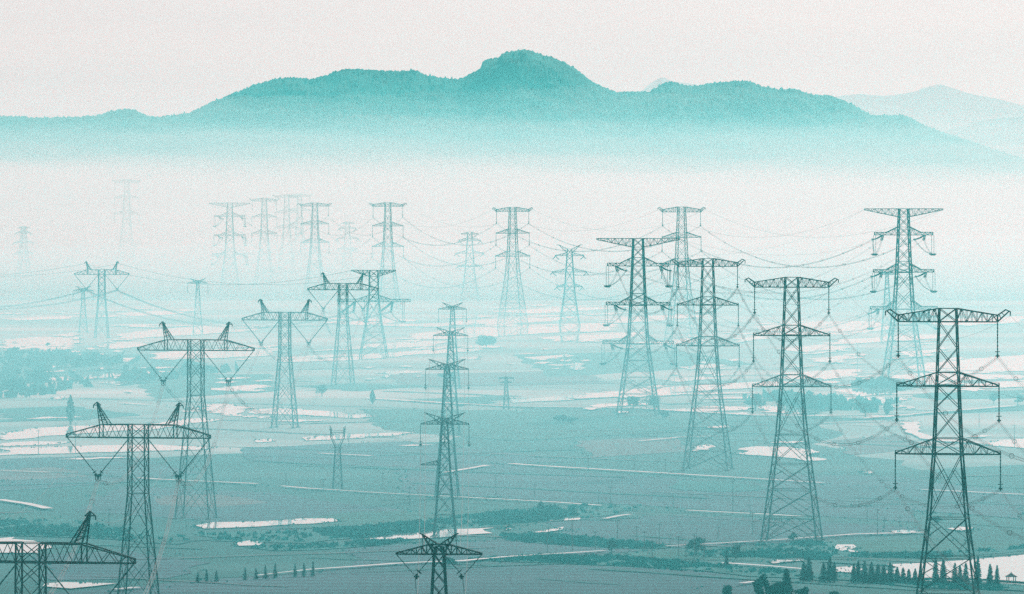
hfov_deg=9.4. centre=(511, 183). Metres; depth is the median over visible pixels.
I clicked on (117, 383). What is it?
paddy water
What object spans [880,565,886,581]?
conifer tree
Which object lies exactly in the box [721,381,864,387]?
field bank
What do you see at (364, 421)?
field bank
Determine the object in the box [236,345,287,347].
paddy water
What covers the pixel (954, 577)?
conifer tree
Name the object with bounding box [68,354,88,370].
broadleaf tree
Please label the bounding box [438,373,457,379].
broadleaf tree
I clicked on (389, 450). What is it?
ploughed field
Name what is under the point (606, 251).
power line
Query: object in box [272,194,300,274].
transmission pylon
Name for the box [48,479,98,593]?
power line
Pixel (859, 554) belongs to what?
reed bed
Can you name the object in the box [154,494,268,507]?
stubble field
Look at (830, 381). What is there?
paddy water
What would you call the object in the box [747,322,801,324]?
paddy water
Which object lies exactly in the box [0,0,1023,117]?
sky
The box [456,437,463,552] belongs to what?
power line
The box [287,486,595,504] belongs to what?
dirt track
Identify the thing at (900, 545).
grass field
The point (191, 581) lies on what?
field bank
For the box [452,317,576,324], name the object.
paddy water
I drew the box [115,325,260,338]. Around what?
paddy water
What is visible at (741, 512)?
dirt track
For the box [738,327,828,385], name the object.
power line
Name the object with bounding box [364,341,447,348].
paddy water
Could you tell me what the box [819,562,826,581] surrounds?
conifer tree
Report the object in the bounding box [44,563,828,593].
ploughed field
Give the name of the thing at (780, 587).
broadleaf tree
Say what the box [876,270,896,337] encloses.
transmission pylon
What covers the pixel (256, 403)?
field bank
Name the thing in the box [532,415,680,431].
reedy ground
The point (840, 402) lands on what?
hedgerow
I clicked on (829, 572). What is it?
conifer tree
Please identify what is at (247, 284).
power line
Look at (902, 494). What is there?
power line
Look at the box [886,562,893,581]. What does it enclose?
conifer tree
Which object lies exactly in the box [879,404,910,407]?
paddy water
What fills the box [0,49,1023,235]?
mountain
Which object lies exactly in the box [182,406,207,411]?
paddy water
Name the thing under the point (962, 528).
paddy water
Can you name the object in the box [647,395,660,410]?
broadleaf tree
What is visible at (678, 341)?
paddy water
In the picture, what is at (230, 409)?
paddy water
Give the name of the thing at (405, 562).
dirt track
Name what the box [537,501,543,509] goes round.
poplar tree
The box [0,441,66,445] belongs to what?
paddy water
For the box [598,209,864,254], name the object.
power line
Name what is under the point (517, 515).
reed bed
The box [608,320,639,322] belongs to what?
paddy water
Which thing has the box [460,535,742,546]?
field bank
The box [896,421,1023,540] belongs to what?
power line
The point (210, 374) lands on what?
field bank
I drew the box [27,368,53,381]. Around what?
broadleaf tree
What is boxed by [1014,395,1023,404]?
broadleaf tree
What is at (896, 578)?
conifer tree
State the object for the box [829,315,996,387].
power line
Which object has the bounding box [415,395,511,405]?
reedy ground
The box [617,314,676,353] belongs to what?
power line
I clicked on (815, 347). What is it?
paddy water
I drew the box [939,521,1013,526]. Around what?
field bank
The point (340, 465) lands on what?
pylon
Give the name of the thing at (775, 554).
reed bed
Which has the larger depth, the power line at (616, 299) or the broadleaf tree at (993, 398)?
the power line at (616, 299)
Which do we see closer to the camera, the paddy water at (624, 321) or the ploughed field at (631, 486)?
the ploughed field at (631, 486)
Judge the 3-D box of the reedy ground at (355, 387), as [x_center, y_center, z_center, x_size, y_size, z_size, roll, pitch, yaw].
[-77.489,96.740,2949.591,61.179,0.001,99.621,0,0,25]
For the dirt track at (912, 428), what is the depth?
2417.90 m
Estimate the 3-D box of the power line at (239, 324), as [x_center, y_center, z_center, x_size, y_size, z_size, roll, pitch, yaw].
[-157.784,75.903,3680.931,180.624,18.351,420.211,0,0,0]
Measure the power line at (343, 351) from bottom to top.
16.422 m
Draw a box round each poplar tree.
[66,395,75,424]
[369,389,375,403]
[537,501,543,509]
[883,399,890,415]
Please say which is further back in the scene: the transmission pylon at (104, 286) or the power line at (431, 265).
the power line at (431, 265)
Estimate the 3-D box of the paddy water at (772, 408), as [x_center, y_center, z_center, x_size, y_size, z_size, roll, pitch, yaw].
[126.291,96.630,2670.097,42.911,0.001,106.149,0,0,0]
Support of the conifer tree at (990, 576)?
on the reedy ground at (1011, 586)
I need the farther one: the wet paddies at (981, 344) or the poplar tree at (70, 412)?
the wet paddies at (981, 344)
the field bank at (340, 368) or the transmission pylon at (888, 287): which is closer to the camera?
the field bank at (340, 368)
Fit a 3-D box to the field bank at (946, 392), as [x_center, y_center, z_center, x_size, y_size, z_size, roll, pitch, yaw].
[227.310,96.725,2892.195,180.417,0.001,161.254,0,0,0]
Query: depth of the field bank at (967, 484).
1991.99 m
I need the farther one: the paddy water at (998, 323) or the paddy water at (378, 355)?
the paddy water at (998, 323)
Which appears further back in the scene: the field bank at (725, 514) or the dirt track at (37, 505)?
the dirt track at (37, 505)
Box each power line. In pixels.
[0,264,114,276]
[0,290,84,307]
[0,290,115,309]
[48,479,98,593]
[87,264,350,284]
[87,290,352,327]
[97,414,181,522]
[101,386,163,484]
[118,291,390,327]
[125,265,395,284]
[143,479,179,593]
[164,345,261,412]
[181,383,229,485]
[227,344,308,413]
[262,310,323,361]
[309,312,362,361]
[323,312,340,335]
[362,310,378,335]
[372,257,494,287]
[373,217,495,245]
[373,237,493,265]
[402,217,526,245]
[404,238,523,265]
[406,260,528,287]
[415,446,420,593]
[422,413,425,552]
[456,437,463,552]
[463,473,468,593]
[464,359,464,406]
[496,245,657,275]
[497,269,660,300]
[498,225,660,251]
[529,224,696,251]
[530,268,693,299]
[531,246,699,275]
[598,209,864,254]
[613,350,676,392]
[617,271,677,314]
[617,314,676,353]
[623,315,875,369]
[628,279,877,331]
[629,241,879,293]
[661,270,736,312]
[662,226,871,267]
[662,252,870,299]
[662,309,737,353]
[664,210,862,236]
[665,281,867,332]
[666,350,738,392]
[670,241,921,293]
[671,278,921,331]
[675,313,927,369]
[676,367,752,432]
[677,327,753,384]
[678,288,753,341]
[683,212,937,254]
[700,226,911,267]
[701,251,914,299]
[703,280,917,332]
[737,288,828,341]
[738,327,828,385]
[739,368,829,432]
[752,414,895,507]
[753,362,897,445]
[754,314,898,388]
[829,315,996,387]
[829,363,997,445]
[830,414,1000,507]
[840,285,1009,340]
[885,315,1022,398]
[894,488,980,593]
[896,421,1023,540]
[898,356,1023,461]
[997,356,1022,385]
[998,421,1021,449]
[1001,490,1022,521]
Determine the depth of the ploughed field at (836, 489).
1936.76 m
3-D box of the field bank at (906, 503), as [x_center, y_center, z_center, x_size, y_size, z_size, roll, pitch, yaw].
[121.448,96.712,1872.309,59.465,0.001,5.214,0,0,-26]
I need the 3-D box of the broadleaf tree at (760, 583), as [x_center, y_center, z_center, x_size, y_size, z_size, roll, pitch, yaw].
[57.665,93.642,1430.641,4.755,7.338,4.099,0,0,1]
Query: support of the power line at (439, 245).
hanging from the transmission pylon at (384, 230)
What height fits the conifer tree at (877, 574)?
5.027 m
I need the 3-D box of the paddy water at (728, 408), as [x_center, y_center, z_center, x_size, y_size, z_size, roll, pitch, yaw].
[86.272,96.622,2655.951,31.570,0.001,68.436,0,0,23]
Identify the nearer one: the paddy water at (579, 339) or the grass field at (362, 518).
the grass field at (362, 518)
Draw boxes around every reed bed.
[0,516,189,542]
[198,503,637,541]
[251,537,410,550]
[499,530,669,548]
[685,546,833,559]
[756,539,1023,558]
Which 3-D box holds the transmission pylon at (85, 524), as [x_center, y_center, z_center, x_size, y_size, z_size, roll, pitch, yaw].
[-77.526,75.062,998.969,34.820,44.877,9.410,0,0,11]
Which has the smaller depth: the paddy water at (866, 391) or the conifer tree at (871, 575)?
the conifer tree at (871, 575)
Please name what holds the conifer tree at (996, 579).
on the reedy ground at (1011, 586)
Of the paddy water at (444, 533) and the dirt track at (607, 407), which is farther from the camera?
the dirt track at (607, 407)
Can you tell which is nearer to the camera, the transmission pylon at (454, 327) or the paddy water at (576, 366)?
the transmission pylon at (454, 327)
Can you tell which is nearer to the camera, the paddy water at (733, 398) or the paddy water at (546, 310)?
the paddy water at (733, 398)
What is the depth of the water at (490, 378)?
3062.10 m
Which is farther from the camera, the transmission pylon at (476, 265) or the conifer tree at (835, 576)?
the transmission pylon at (476, 265)
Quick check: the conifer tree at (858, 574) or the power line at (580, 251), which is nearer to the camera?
the conifer tree at (858, 574)
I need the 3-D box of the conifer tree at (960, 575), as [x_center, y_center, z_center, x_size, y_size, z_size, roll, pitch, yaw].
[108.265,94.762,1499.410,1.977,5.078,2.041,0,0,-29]
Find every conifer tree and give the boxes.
[204,569,208,581]
[243,568,247,579]
[263,565,268,578]
[272,563,276,577]
[292,563,296,576]
[302,563,305,576]
[310,561,315,575]
[724,551,728,566]
[799,562,808,581]
[804,556,814,581]
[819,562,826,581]
[824,558,833,581]
[831,562,837,581]
[849,564,856,582]
[853,561,861,582]
[859,561,868,582]
[868,562,875,582]
[873,564,880,581]
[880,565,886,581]
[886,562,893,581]
[892,567,899,582]
[899,567,905,581]
[905,569,911,582]
[911,568,917,582]
[931,557,938,582]
[938,558,948,582]
[951,563,957,583]
[957,566,962,582]
[961,563,969,583]
[974,556,981,583]
[986,564,993,583]
[994,565,1000,583]
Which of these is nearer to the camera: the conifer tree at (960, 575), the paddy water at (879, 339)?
the conifer tree at (960, 575)
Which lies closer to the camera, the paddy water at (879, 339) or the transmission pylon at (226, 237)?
the paddy water at (879, 339)
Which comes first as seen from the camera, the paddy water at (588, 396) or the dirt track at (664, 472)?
the dirt track at (664, 472)
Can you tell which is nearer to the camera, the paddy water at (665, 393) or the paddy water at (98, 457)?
the paddy water at (98, 457)
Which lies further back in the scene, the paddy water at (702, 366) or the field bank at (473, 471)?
the paddy water at (702, 366)
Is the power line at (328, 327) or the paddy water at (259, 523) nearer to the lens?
the paddy water at (259, 523)
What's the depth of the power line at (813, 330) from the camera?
3324.49 m
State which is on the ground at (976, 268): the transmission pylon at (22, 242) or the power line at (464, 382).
the transmission pylon at (22, 242)
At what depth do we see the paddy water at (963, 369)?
3215.58 m
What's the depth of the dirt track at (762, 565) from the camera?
1564.21 m
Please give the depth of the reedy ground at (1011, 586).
1495.68 m
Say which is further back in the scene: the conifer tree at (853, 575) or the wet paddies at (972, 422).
the wet paddies at (972, 422)
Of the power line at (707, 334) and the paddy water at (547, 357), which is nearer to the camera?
the power line at (707, 334)
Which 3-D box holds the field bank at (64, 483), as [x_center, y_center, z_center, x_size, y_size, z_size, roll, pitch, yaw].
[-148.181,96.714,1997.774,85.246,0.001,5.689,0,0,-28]
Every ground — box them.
[0,236,1023,593]
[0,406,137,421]
[299,383,431,390]
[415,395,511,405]
[461,555,819,579]
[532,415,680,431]
[669,480,765,491]
[818,573,1023,590]
[913,390,1023,399]
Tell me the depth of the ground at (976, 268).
5366.27 m
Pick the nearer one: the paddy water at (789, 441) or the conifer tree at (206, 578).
the conifer tree at (206, 578)
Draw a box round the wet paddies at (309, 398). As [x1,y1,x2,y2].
[0,380,523,458]
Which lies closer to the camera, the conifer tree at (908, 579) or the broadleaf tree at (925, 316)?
the conifer tree at (908, 579)
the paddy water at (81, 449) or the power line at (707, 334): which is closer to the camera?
the power line at (707, 334)
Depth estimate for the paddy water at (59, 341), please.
3788.84 m
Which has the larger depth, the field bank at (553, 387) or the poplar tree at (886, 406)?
the field bank at (553, 387)
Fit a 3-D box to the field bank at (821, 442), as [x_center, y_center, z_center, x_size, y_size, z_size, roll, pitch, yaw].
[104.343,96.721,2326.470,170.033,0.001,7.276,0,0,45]
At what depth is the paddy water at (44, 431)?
2436.80 m
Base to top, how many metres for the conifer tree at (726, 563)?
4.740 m
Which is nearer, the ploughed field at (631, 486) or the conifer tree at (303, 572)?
the conifer tree at (303, 572)
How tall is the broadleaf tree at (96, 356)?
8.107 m
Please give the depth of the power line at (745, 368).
2811.61 m
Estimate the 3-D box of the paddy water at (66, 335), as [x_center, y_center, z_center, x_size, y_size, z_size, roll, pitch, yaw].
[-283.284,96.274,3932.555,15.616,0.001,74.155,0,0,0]
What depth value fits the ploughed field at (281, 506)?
1849.12 m
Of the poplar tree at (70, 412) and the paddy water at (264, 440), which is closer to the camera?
the paddy water at (264, 440)
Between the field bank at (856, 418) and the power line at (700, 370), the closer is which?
the power line at (700, 370)
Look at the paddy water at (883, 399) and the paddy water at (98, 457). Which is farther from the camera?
the paddy water at (883, 399)
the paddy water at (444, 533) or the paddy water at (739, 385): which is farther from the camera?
the paddy water at (739, 385)
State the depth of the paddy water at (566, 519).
1783.80 m
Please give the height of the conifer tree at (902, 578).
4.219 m
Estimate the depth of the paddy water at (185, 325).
4199.74 m
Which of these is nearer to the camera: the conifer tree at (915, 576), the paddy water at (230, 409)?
the conifer tree at (915, 576)
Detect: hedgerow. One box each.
[0,347,238,397]
[742,388,899,412]
[851,375,915,390]
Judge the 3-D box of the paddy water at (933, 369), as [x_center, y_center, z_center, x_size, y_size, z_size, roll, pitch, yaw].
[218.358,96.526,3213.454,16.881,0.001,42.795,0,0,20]
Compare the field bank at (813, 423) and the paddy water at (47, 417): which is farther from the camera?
the paddy water at (47, 417)
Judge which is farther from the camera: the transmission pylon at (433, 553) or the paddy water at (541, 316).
the paddy water at (541, 316)
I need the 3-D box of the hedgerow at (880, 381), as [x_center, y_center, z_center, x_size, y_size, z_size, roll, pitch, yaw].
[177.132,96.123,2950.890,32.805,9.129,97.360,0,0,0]
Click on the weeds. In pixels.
(938, 481)
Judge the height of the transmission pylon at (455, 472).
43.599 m
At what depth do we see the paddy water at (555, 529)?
1732.22 m
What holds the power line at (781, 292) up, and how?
hanging from the transmission pylon at (645, 301)
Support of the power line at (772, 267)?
hanging from the transmission pylon at (909, 229)
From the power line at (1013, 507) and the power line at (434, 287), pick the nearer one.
the power line at (1013, 507)
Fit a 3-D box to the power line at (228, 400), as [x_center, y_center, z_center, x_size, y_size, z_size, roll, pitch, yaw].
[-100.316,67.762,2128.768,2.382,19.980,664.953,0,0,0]
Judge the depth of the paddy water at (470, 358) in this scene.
3441.35 m
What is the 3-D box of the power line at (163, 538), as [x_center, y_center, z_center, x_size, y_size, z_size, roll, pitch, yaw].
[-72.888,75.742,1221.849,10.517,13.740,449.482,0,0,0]
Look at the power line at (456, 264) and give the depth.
4500.92 m
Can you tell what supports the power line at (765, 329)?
hanging from the transmission pylon at (801, 386)
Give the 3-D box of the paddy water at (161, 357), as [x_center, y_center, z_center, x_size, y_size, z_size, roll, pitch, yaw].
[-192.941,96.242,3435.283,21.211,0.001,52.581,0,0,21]
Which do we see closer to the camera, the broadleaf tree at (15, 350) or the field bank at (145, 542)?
the field bank at (145, 542)
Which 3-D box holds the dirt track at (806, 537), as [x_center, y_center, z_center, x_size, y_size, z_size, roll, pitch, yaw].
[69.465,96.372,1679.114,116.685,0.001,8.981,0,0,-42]
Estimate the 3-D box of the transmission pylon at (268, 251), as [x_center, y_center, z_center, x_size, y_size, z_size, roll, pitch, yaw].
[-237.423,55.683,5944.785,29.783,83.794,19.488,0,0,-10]
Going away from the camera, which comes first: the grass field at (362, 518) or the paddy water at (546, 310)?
the grass field at (362, 518)
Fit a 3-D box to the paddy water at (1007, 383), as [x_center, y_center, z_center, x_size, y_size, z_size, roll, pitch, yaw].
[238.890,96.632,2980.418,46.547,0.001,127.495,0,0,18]
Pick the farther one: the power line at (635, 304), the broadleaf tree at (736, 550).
the power line at (635, 304)
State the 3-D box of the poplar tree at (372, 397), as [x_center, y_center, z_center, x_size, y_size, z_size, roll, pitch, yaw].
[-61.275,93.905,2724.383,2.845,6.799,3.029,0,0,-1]
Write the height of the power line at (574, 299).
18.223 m
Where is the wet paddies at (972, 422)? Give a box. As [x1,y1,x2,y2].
[815,411,1023,469]
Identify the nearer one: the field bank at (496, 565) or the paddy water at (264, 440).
the field bank at (496, 565)
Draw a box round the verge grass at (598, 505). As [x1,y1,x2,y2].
[21,399,1019,591]
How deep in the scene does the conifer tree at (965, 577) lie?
1498.61 m
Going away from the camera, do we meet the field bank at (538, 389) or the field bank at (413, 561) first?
the field bank at (413, 561)
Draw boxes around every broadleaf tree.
[0,378,24,397]
[10,347,27,354]
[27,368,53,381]
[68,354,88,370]
[88,351,102,365]
[111,355,123,365]
[315,384,327,395]
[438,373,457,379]
[441,557,457,565]
[475,335,496,347]
[553,415,577,422]
[607,539,616,553]
[626,396,639,409]
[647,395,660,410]
[658,410,669,418]
[685,537,705,554]
[722,585,731,593]
[731,542,741,558]
[744,393,765,410]
[752,574,769,593]
[767,581,791,593]
[788,532,797,540]
[794,587,808,593]
[805,393,819,402]
[859,402,869,416]
[913,312,936,319]
[931,516,942,524]
[989,393,999,403]
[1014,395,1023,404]
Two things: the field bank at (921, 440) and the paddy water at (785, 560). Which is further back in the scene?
the field bank at (921, 440)
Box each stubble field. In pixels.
[0,467,90,480]
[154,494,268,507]
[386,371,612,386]
[574,436,695,457]
[832,435,919,454]
[890,374,1023,384]
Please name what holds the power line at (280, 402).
hanging from the transmission pylon at (165, 329)
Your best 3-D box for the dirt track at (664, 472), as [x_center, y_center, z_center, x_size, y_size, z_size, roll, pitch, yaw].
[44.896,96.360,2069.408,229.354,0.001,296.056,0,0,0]
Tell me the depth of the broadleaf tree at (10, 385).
2802.92 m
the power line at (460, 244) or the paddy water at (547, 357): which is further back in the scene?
the power line at (460, 244)
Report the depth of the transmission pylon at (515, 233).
4211.49 m
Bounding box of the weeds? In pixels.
[1,408,1023,592]
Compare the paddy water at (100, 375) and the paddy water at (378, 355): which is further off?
the paddy water at (378, 355)
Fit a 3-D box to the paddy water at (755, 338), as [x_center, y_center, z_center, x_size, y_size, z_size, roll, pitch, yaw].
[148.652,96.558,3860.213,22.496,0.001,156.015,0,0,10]
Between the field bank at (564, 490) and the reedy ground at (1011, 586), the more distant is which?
the field bank at (564, 490)
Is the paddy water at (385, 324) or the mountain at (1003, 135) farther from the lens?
the mountain at (1003, 135)
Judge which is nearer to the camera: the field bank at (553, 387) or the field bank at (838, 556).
the field bank at (838, 556)
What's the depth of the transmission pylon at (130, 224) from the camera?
7566.99 m
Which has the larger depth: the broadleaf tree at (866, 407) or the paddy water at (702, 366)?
the paddy water at (702, 366)
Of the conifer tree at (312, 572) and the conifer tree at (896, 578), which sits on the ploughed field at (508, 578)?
the conifer tree at (312, 572)
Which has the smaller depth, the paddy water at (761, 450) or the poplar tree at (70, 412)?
the paddy water at (761, 450)
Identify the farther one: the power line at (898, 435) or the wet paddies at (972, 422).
the wet paddies at (972, 422)
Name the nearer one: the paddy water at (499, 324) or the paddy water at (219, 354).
the paddy water at (219, 354)
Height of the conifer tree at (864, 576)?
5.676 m
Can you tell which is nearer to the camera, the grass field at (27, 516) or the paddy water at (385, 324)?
the grass field at (27, 516)
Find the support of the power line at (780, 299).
hanging from the transmission pylon at (909, 229)
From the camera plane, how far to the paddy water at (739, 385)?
2907.51 m
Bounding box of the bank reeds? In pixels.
[0,396,1021,584]
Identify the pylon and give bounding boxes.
[0,511,135,593]
[11,226,33,279]
[66,402,210,593]
[73,286,93,331]
[74,261,128,337]
[112,179,141,262]
[137,321,254,519]
[187,278,206,331]
[211,203,248,289]
[242,299,327,428]
[249,198,279,284]
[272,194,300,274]
[288,194,312,268]
[298,203,331,299]
[307,272,378,385]
[330,426,345,489]
[335,222,359,276]
[337,270,410,357]
[369,202,406,309]
[396,533,482,593]
[419,412,470,537]
[425,359,468,499]
[432,327,468,435]
[437,302,467,388]
[454,232,484,301]
[492,207,531,325]
[498,377,513,408]
[550,244,587,325]
[596,238,679,415]
[658,207,705,346]
[670,258,745,470]
[745,277,838,542]
[864,208,942,377]
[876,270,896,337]
[885,308,1010,593]
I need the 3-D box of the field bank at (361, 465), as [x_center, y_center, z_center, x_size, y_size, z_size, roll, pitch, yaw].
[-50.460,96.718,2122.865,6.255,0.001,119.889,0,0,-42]
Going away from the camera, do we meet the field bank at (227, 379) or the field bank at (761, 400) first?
the field bank at (761, 400)
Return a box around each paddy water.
[0,337,81,347]
[0,417,219,439]
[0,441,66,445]
[0,444,210,454]
[0,537,50,552]
[6,316,77,319]
[27,416,75,418]
[39,345,72,350]
[43,582,113,587]
[49,371,169,380]
[52,334,72,336]
[71,457,125,458]
[85,367,115,369]
[95,342,147,348]
[102,380,153,382]
[110,382,133,384]
[111,324,171,325]
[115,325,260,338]
[116,311,185,315]
[130,326,162,326]
[150,348,277,359]
[154,356,193,358]
[167,325,203,325]
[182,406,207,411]
[196,518,338,527]
[202,404,254,415]
[211,384,267,390]
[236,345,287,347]
[237,540,262,545]
[248,407,373,417]
[255,439,274,441]
[275,348,483,361]
[279,419,320,421]
[300,355,360,357]
[302,432,413,439]
[313,348,366,350]
[323,318,415,324]
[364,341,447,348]
[370,527,494,538]
[374,323,402,325]
[374,370,421,374]
[387,324,415,325]
[399,323,492,326]
[411,323,616,339]
[412,347,446,349]
[416,322,482,324]
[447,316,490,317]
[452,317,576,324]
[456,323,483,324]
[458,356,482,359]
[461,345,504,347]
[487,323,510,324]
[487,324,536,326]
[494,307,613,313]
[510,381,799,402]
[522,315,559,317]
[525,354,573,359]
[537,527,562,531]
[538,332,643,341]
[550,363,583,365]
[550,518,579,520]
[558,339,598,340]
[565,395,616,398]
[570,364,581,367]
[579,329,608,331]
[579,340,602,341]
[583,407,598,409]
[584,332,618,333]
[586,313,618,314]
[589,401,647,406]
[597,314,709,321]
[601,320,637,321]
[603,394,647,397]
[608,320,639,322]
[640,338,707,345]
[654,392,751,394]
[664,377,718,381]
[664,406,750,411]
[680,364,720,369]
[693,444,714,450]
[701,397,768,398]
[733,336,768,340]
[738,446,825,460]
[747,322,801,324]
[757,321,900,336]
[759,405,832,411]
[769,558,803,562]
[771,441,809,442]
[775,369,862,379]
[780,344,850,350]
[808,355,862,361]
[819,381,838,382]
[834,544,857,551]
[835,387,909,395]
[835,566,861,571]
[836,334,942,342]
[847,397,907,403]
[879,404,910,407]
[886,555,1023,581]
[887,373,1023,380]
[892,530,914,531]
[896,349,945,354]
[902,355,1023,371]
[910,316,1023,325]
[913,369,951,370]
[926,382,968,384]
[940,369,987,370]
[948,527,968,530]
[950,371,991,373]
[961,381,1023,387]
[962,388,983,390]
[980,322,1014,323]
[980,439,1023,447]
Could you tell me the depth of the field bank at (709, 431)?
2417.69 m
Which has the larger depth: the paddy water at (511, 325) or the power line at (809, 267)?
the paddy water at (511, 325)
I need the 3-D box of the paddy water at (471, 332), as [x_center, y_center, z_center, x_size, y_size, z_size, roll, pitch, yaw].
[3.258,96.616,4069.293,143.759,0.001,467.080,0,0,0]
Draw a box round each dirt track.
[0,499,50,507]
[7,470,254,483]
[115,550,605,588]
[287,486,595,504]
[325,453,1012,493]
[375,398,831,415]
[446,465,487,471]
[668,532,915,545]
[693,510,796,515]
[721,562,800,568]
[865,405,1011,417]
[866,415,990,442]
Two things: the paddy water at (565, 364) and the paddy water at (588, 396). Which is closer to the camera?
the paddy water at (588, 396)
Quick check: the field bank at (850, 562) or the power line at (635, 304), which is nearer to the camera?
the field bank at (850, 562)
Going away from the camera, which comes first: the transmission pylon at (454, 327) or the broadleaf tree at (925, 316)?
the transmission pylon at (454, 327)
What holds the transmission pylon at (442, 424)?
on the ground at (976, 268)
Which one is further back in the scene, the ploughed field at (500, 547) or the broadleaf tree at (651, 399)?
the broadleaf tree at (651, 399)
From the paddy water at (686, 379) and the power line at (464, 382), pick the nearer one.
the power line at (464, 382)
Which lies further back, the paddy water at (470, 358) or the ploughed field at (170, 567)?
the paddy water at (470, 358)
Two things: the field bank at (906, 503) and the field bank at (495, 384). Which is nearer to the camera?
the field bank at (906, 503)
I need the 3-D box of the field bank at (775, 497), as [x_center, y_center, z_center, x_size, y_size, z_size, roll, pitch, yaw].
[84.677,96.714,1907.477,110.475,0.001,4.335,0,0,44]
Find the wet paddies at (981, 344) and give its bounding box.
[0,300,1023,417]
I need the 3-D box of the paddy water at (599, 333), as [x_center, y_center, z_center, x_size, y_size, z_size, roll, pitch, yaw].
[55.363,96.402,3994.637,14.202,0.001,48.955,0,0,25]
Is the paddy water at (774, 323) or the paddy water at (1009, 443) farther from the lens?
the paddy water at (774, 323)
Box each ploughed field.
[0,455,199,490]
[30,551,210,579]
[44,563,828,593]
[73,486,404,530]
[240,441,574,468]
[344,539,636,568]
[391,464,920,522]
[547,515,920,546]
[768,473,1023,518]
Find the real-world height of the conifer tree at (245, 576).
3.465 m
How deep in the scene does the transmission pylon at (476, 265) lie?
5098.02 m
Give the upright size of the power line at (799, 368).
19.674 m
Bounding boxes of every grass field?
[0,511,68,535]
[134,374,279,398]
[282,510,537,528]
[361,409,691,440]
[514,350,749,376]
[628,547,764,560]
[756,538,1023,561]
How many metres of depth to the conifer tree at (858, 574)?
1506.67 m
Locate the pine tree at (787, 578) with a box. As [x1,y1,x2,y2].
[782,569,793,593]
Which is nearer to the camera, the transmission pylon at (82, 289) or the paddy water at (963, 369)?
the paddy water at (963, 369)
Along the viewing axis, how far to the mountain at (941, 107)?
21176.65 m
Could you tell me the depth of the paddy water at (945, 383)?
2990.35 m
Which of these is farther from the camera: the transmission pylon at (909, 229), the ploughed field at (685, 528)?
the transmission pylon at (909, 229)
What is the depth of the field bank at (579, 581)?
1506.46 m
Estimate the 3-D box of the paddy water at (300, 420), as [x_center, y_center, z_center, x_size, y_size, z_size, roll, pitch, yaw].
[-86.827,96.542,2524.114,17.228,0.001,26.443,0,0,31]
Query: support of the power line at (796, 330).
hanging from the transmission pylon at (645, 301)
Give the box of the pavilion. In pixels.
[1005,572,1017,583]
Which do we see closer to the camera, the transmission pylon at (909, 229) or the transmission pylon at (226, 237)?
the transmission pylon at (909, 229)
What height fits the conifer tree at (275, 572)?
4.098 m
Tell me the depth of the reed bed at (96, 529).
1720.65 m
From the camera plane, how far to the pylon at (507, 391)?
2661.45 m
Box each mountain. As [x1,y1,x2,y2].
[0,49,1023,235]
[642,78,1023,130]
[940,117,1023,158]
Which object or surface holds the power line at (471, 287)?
hanging from the transmission pylon at (384, 230)
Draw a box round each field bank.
[5,414,291,421]
[10,481,147,484]
[47,471,230,482]
[60,538,217,546]
[91,398,450,409]
[92,576,278,585]
[93,544,198,548]
[95,568,442,580]
[103,379,376,384]
[116,372,261,375]
[122,547,483,559]
[170,426,396,437]
[178,378,313,381]
[184,445,485,454]
[209,454,552,464]
[252,366,402,370]
[255,460,480,471]
[278,517,642,528]
[290,420,423,423]
[301,465,626,476]
[318,557,498,564]
[328,379,663,389]
[378,449,579,455]
[390,391,511,395]
[400,496,494,498]
[406,386,761,395]
[416,562,573,568]
[419,482,706,497]
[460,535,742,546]
[471,502,789,522]
[474,452,682,461]
[529,387,602,389]
[541,578,614,583]
[549,421,889,431]
[588,568,920,589]
[631,535,761,543]
[633,434,958,447]
[635,510,811,518]
[641,429,777,433]
[642,383,719,384]
[664,492,905,503]
[670,546,918,561]
[674,396,907,403]
[690,372,913,376]
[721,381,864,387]
[727,420,897,426]
[804,409,1023,416]
[807,417,892,419]
[823,561,887,564]
[846,502,978,505]
[853,390,1018,395]
[856,497,1011,504]
[887,437,1012,441]
[889,480,1021,487]
[922,474,1023,476]
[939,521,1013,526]
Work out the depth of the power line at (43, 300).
3938.49 m
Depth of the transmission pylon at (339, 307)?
2972.00 m
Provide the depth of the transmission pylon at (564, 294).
4211.29 m
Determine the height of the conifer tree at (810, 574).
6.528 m
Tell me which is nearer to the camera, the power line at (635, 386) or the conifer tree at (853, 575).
the conifer tree at (853, 575)

